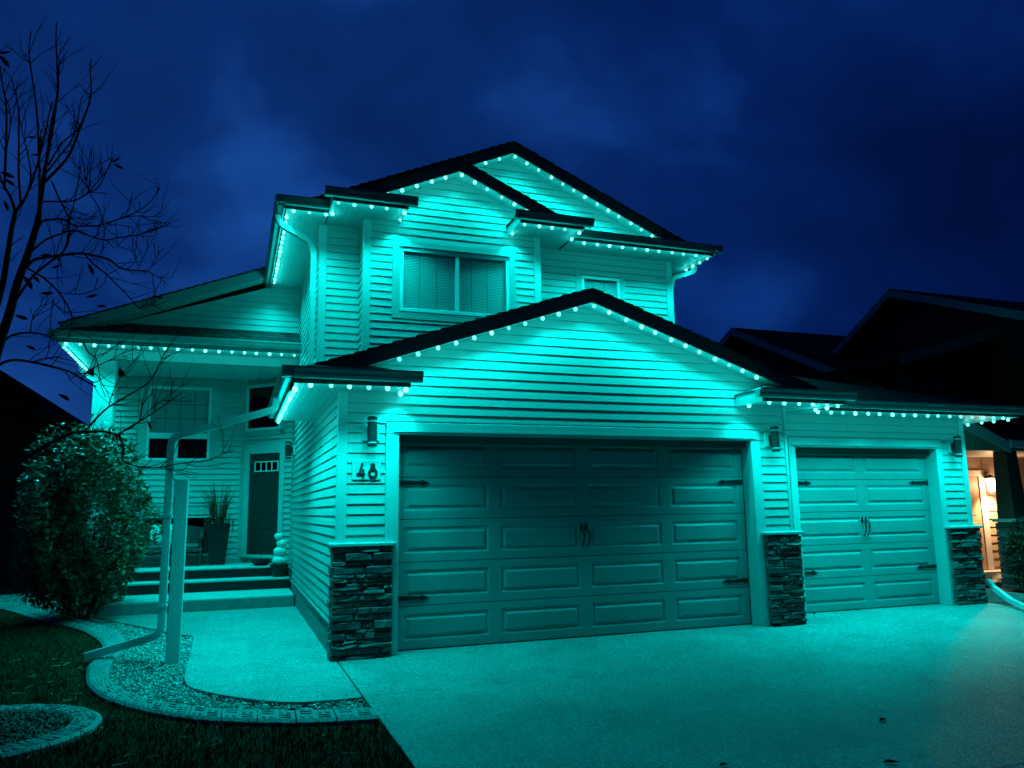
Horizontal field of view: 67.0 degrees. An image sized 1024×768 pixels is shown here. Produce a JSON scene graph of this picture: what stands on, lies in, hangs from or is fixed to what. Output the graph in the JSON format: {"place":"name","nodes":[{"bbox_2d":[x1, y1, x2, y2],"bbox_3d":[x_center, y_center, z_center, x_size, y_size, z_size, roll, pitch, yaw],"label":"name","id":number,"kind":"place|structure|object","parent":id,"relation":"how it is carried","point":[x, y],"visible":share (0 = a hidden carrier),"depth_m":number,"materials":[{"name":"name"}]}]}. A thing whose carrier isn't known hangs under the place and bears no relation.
{"place":"outdoors","nodes":[
{"label":"outdoors","id":0,"kind":"place"},
{"bbox_2d":[0,577,257,725],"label":"ground","id":1,"kind":"structure","parent":0,"point":[6,585],"depth_m":18.57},
{"bbox_2d":[0,370,89,577],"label":"neighbour house","id":2,"kind":"structure","parent":1,"relation":"on","point":[23,409],"depth_m":20.94,"materials":[{"name":"black"}]},
{"bbox_2d":[95,562,293,616],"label":"porch steps","id":3,"kind":"structure","parent":1,"relation":"on","point":[231,586],"depth_m":13.66,"materials":[{"name":"concrete"}]},
{"bbox_2d":[128,523,203,565],"bbox_3d":[-6.691,3.107,14.975,1.330,0.822,0.640,2,-10,-20],"label":"bench","id":4,"kind":"object","parent":3,"relation":"on","point":[194,538],"visible":0.4,"depth_m":15.22,"materials":[{"name":"grey wicker"}]},
{"bbox_2d":[130,526,150,544],"bbox_3d":[-7.125,2.905,14.830,0.440,0.360,0.163,2,-10,-20],"label":"pillow","id":5,"kind":"object","parent":4,"relation":"on","point":[148,536],"visible":0.14,"depth_m":14.82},
{"bbox_2d":[149,525,171,544],"bbox_3d":[-6.754,2.904,14.923,0.440,0.380,0.192,2,-10,-20],"label":"pillow","id":6,"kind":"object","parent":4,"relation":"on","point":[159,539],"visible":0.19,"depth_m":14.87,"materials":[{"name":"white fabric"}]},
{"bbox_2d":[198,479,236,564],"bbox_3d":[-5.845,2.691,15.340,0.756,1.731,0.723,2,-10,-20],"label":"planter","id":7,"kind":"object","parent":3,"relation":"on","point":[218,529],"visible":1,"depth_m":15.15,"materials":[{"name":"black"}]},
{"bbox_2d":[250,553,271,565],"bbox_3d":[-4.821,3.366,14.867,0.400,0.224,0.400,2,-10,-20],"label":"flower dish","id":8,"kind":"object","parent":3,"relation":"on","point":[258,562],"visible":1,"depth_m":14.73,"materials":[{"name":"black ceramic"}]},
{"bbox_2d":[269,563,289,576],"bbox_3d":[-4.367,3.478,14.555,0.354,0.284,0.370,-7,-11,32],"label":"flower pot","id":9,"kind":"object","parent":3,"relation":"on","point":[278,570],"visible":0.9,"depth_m":14.42,"materials":[{"name":"black ceramic"}]},
{"bbox_2d":[272,556,286,564],"bbox_3d":[-4.379,3.314,14.573,0.280,0.185,0.280,2,-10,-20],"label":"pumpkin","id":10,"kind":"object","parent":9,"relation":"on","point":[277,560],"visible":0.96,"depth_m":14.47,"materials":[{"name":"grey"}]},
{"bbox_2d":[273,547,286,555],"bbox_3d":[-4.377,3.151,14.601,0.250,0.176,0.250,2,-10,-20],"label":"pumpkin","id":11,"kind":"object","parent":10,"relation":"on","point":[279,551],"visible":1,"depth_m":14.52,"materials":[{"name":"grey"}]},
{"bbox_2d":[276,539,286,546],"bbox_3d":[-4.356,3.005,14.633,0.196,0.157,0.196,2,-10,-20],"label":"pumpkin","id":12,"kind":"object","parent":11,"relation":"on","point":[281,543],"visible":1,"depth_m":14.56,"materials":[{"name":"grey"}]},
{"bbox_2d":[274,532,282,539],"bbox_3d":[-4.414,2.874,14.634,0.164,0.138,0.164,2,-10,-20],"label":"pumpkin","id":13,"kind":"object","parent":12,"relation":"on","point":[278,536],"visible":1,"depth_m":14.58,"materials":[{"name":"grey"}]},
{"bbox_2d":[47,141,1023,660],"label":"house","id":14,"kind":"structure","parent":1,"relation":"on","point":[585,469],"depth_m":10.65,"materials":[{"name":"plastic"}]},
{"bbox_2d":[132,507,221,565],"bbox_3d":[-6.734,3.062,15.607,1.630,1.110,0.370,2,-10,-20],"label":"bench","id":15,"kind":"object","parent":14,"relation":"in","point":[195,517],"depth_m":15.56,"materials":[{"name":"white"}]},
{"bbox_2d":[135,377,220,468],"bbox_3d":[-6.843,0.831,15.942,1.530,1.855,0.370,2,-10,-20],"label":"window","id":16,"kind":"structure","parent":14,"relation":"in","point":[176,416],"depth_m":15.90,"materials":[{"name":"white"}]},
{"bbox_2d":[61,342,295,370],"bbox_3d":[-6.351,-0.415,15.093,3.929,0.067,2.667,2,-10,-20],"label":"light string","id":17,"kind":"object","parent":14,"relation":"attached to","point":[108,346],"visible":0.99,"depth_m":14.01,"materials":[{"name":"grey plastic"}]},
{"bbox_2d":[246,453,279,554],"bbox_3d":[-5.049,2.429,15.732,0.810,2.030,0.032,-5,-10,25],"label":"front door","id":18,"kind":"structure","parent":14,"relation":"in","point":[264,468],"depth_m":15.73,"materials":[{"name":"grey paint"}]},
{"bbox_2d":[245,383,280,431],"bbox_3d":[-5.156,0.480,16.076,0.935,0.970,0.048,-5,-10,25],"label":"window","id":19,"kind":"structure","parent":14,"relation":"in","point":[258,396],"depth_m":16.13,"materials":[{"name":"black glass"}]},
{"bbox_2d":[285,441,294,458],"bbox_3d":[-4.324,1.293,15.072,0.177,0.344,0.200,2,-10,-20],"label":"wall sconce","id":20,"kind":"object","parent":14,"relation":"attached to","point":[289,450],"depth_m":15.02,"materials":[{"name":"black metal"}]},
{"bbox_2d":[273,209,327,283],"bbox_3d":[-3.637,-2.213,13.062,0.599,0.067,3.834,2,-10,-20],"label":"light string","id":21,"kind":"object","parent":14,"relation":"attached to","point":[281,243],"visible":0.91,"depth_m":12.72,"materials":[{"name":"grey plastic"}]},
{"bbox_2d":[277,383,408,423],"bbox_3d":[-2.310,0.306,10.006,1.238,0.068,3.620,2,-10,-20],"label":"light string","id":22,"kind":"object","parent":14,"relation":"attached to","point":[294,390],"visible":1,"depth_m":8.66,"materials":[{"name":"grey plastic"}]},
{"bbox_2d":[352,460,380,479],"bbox_3d":[-1.655,0.978,8.799,0.325,0.225,0.043,2,-10,-20],"label":"house number","id":23,"kind":"object","parent":14,"relation":"attached to","point":[366,469],"visible":1,"depth_m":8.79,"materials":[{"name":"black metal"}]},
{"bbox_2d":[330,201,405,221],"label":"light string","id":24,"kind":"object","parent":14,"relation":"attached to","point":[371,206],"visible":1,"depth_m":11.24,"materials":[{"name":"grey plastic"}]},
{"bbox_2d":[362,416,379,446],"bbox_3d":[-1.596,0.546,8.813,0.200,0.344,0.177,2,-10,-20],"label":"wall sconce","id":25,"kind":"object","parent":14,"relation":"attached to","point":[371,432],"depth_m":8.75,"materials":[{"name":"black"}]},
{"bbox_2d":[392,239,515,322],"bbox_3d":[-0.922,-1.531,12.132,1.983,1.228,0.370,2,-10,-20],"label":"window","id":26,"kind":"structure","parent":14,"relation":"in","point":[431,281],"depth_m":12.01,"materials":[{"name":"white"}]},
{"bbox_2d":[388,172,526,209],"bbox_3d":[-0.817,-3.032,11.993,2.279,0.553,0.061,2,-10,-20],"label":"light string","id":27,"kind":"object","parent":14,"relation":"attached to","point":[445,178],"visible":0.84,"depth_m":12.05,"materials":[{"name":"grey plastic"}]},
{"bbox_2d":[511,223,580,240],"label":"light string","id":28,"kind":"object","parent":14,"relation":"attached to","point":[552,228],"visible":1,"depth_m":12.24,"materials":[{"name":"grey plastic"}]},
{"bbox_2d":[473,154,652,236],"bbox_3d":[0.896,-3.225,13.129,3.360,1.189,0.061,2,-10,-20],"label":"light string","id":29,"kind":"object","parent":14,"relation":"attached to","point":[552,177],"visible":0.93,"depth_m":13.18,"materials":[{"name":"grey plastic"}]},
{"bbox_2d":[397,444,751,650],"bbox_3d":[0.917,1.931,9.839,4.980,2.570,0.162,2,-10,-20],"label":"garage door","id":30,"kind":"structure","parent":14,"relation":"in","point":[498,544],"depth_m":9.73,"materials":[{"name":"paint"}]},
{"bbox_2d":[397,302,758,378],"bbox_3d":[1.012,-0.600,9.773,4.966,0.892,0.061,2,-10,-20],"label":"light string","id":31,"kind":"object","parent":14,"relation":"attached to","point":[418,353],"visible":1,"depth_m":9.91,"materials":[{"name":"grey plastic"}]},
{"bbox_2d":[575,269,624,301],"bbox_3d":[1.487,-1.336,13.458,0.935,1.200,0.370,2,-10,-20],"label":"window","id":32,"kind":"structure","parent":14,"relation":"in","point":[610,283],"depth_m":13.43,"materials":[{"name":"white"}]},
{"bbox_2d":[582,242,708,270],"bbox_3d":[2.202,-2.216,13.515,2.488,0.067,0.829,2,-10,-20],"label":"light string","id":33,"kind":"object","parent":14,"relation":"attached to","point":[647,250],"visible":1,"depth_m":13.37,"materials":[{"name":"grey plastic"}]},
{"bbox_2d":[764,426,780,451],"bbox_3d":[3.610,0.763,10.666,0.200,0.344,0.177,2,-10,-20],"label":"wall sconce","id":34,"kind":"object","parent":14,"relation":"attached to","point":[772,439],"depth_m":10.61,"materials":[{"name":"black metal"}]},
{"bbox_2d":[747,401,839,411],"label":"light string","id":35,"kind":"object","parent":14,"relation":"attached to","point":[799,404],"visible":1,"depth_m":10.46,"materials":[{"name":"grey plastic"}]},
{"bbox_2d":[796,454,940,612],"bbox_3d":[5.478,2.228,12.031,2.880,2.550,0.162,2,-10,-20],"label":"garage door","id":36,"kind":"structure","parent":14,"relation":"in","point":[866,520],"depth_m":12.02,"materials":[{"name":"paint"}]},
{"bbox_2d":[816,410,1009,425],"bbox_3d":[5.990,0.605,12.529,3.978,0.067,1.636,2,-10,-20],"label":"light string","id":37,"kind":"object","parent":14,"relation":"attached to","point":[927,416],"visible":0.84,"depth_m":11.88,"materials":[{"name":"grey plastic"}]},
{"bbox_2d":[947,436,962,457],"bbox_3d":[7.208,1.020,12.553,0.200,0.344,0.177,2,-10,-20],"label":"wall sconce","id":38,"kind":"object","parent":14,"relation":"attached to","point":[954,446],"depth_m":12.50,"materials":[{"name":"black"}]},
{"bbox_2d":[0,594,366,718],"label":"gravel","id":39,"kind":"structure","parent":0,"point":[130,655],"depth_m":7.93,"materials":[{"name":"grey gravel"}]},
{"bbox_2d":[5,413,162,620],"bbox_3d":[-6.746,2.047,12.147,2.339,3.318,2.388,-5,-10,24],"label":"shrub","id":40,"kind":"object","parent":39,"relation":"on","point":[91,574],"visible":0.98,"depth_m":11.70,"materials":[{"name":"green plant"}]},
{"bbox_2d":[165,479,188,666],"bbox_3d":[-3.724,2.078,8.612,0.144,2.025,0.144,2,-10,-20],"label":"post","id":41,"kind":"object","parent":39,"relation":"on","point":[176,580],"visible":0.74,"depth_m":8.55,"materials":[{"name":"white wood"}]},
{"bbox_2d":[0,609,413,767],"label":"lawn","id":42,"kind":"structure","parent":0,"point":[196,744],"depth_m":5.62,"materials":[{"name":"plant"}]},
{"bbox_2d":[0,704,101,761],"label":"garden edging","id":43,"kind":"object","parent":42,"relation":"on","point":[83,720],"visible":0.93,"depth_m":5.71,"materials":[{"name":"grey concrete"}]},
{"bbox_2d":[0,12,235,482],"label":"bare tree","id":44,"kind":"object","parent":42,"relation":"on","point":[26,262],"visible":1,"depth_m":6.57,"materials":[{"name":"brown plant"}]},
{"bbox_2d":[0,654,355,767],"bbox_3d":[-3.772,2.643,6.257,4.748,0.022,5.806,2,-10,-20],"label":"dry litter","id":45,"kind":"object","parent":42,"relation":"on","point":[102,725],"visible":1,"depth_m":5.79,"materials":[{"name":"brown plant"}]},
{"bbox_2d":[0,603,376,726],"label":"garden edging","id":46,"kind":"object","parent":42,"relation":"on","point":[100,682],"visible":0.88,"depth_m":6.34,"materials":[{"name":"grey concrete"}]},
{"label":"tree bed","id":47,"kind":"structure","parent":42,"relation":"on","visible":0},
{"bbox_2d":[0,709,69,745],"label":"bark mulch","id":48,"kind":"object","parent":47,"relation":"on","point":[18,726],"visible":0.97,"depth_m":5.86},
{"bbox_2d":[95,606,361,707],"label":"walkway","id":49,"kind":"structure","parent":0,"point":[275,655],"depth_m":8.52,"materials":[{"name":"grey concrete"}]},
{"bbox_2d":[0,0,1023,423],"label":"sky","id":50,"kind":"structure","parent":0,"point":[838,155],"materials":[{"name":"blue"}]},
{"bbox_2d":[337,600,1023,767],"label":"driveway","id":51,"kind":"structure","parent":0,"point":[825,690],"depth_m":6.54,"materials":[{"name":"grey concrete"}]},
{"bbox_2d":[883,759,898,762],"bbox_3d":[2.335,2.325,4.767,0.110,0.017,0.033,-2,-9,7],"label":"fallen leaf","id":52,"kind":"object","parent":51,"relation":"on","point":[889,761],"visible":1,"depth_m":4.77,"materials":[{"name":"black"}]},
{"bbox_2d":[986,586,1023,602],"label":"side yard","id":53,"kind":"structure","parent":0,"point":[991,599],"depth_m":13.28,"materials":[{"name":"grey concrete"}]},
{"bbox_2d":[719,289,1023,589],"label":"neighbour house","id":54,"kind":"structure","parent":53,"relation":"on","point":[954,346],"depth_m":17.39,"materials":[{"name":"black"}]},
{"bbox_2d":[968,476,987,569],"bbox_3d":[9.213,2.834,15.772,1.020,1.896,0.042,2,-10,-20],"label":"door","id":55,"kind":"structure","parent":54,"relation":"in","point":[973,480],"depth_m":15.93,"materials":[{"name":"brown"}]},
{"bbox_2d":[984,475,994,491],"bbox_3d":[9.918,2.059,16.041,0.200,0.360,0.211,2,-10,-20],"label":"porch lamp","id":56,"kind":"object","parent":54,"relation":"attached to","point":[990,482],"visible":1,"depth_m":15.98,"materials":[{"name":"white glass"}]},
{"bbox_2d":[984,578,1002,587],"bbox_3d":[9.252,3.822,14.865,0.432,0.198,0.317,2,-10,-20],"label":"rock","id":57,"kind":"object","parent":53,"relation":"on","point":[997,582],"visible":0.46,"depth_m":14.76,"materials":[{"name":"stone"}]},
{"bbox_2d":[991,573,1001,579],"bbox_3d":[9.734,3.843,15.214,0.685,0.288,0.463,2,-10,-20],"label":"rock","id":58,"kind":"object","parent":53,"relation":"on","point":[997,576],"visible":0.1,"depth_m":15.12,"materials":[{"name":"stone"}]},
{"bbox_2d":[986,589,1023,599],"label":"bed border","id":59,"kind":"object","parent":53,"relation":"on","point":[1018,596],"visible":0.33,"depth_m":13.08,"materials":[{"name":"concrete"}]},
{"bbox_2d":[1002,516,1023,591],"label":"shrub","id":60,"kind":"object","parent":53,"relation":"on","point":[1015,547],"visible":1,"depth_m":13.49,"materials":[{"name":"green plant"}]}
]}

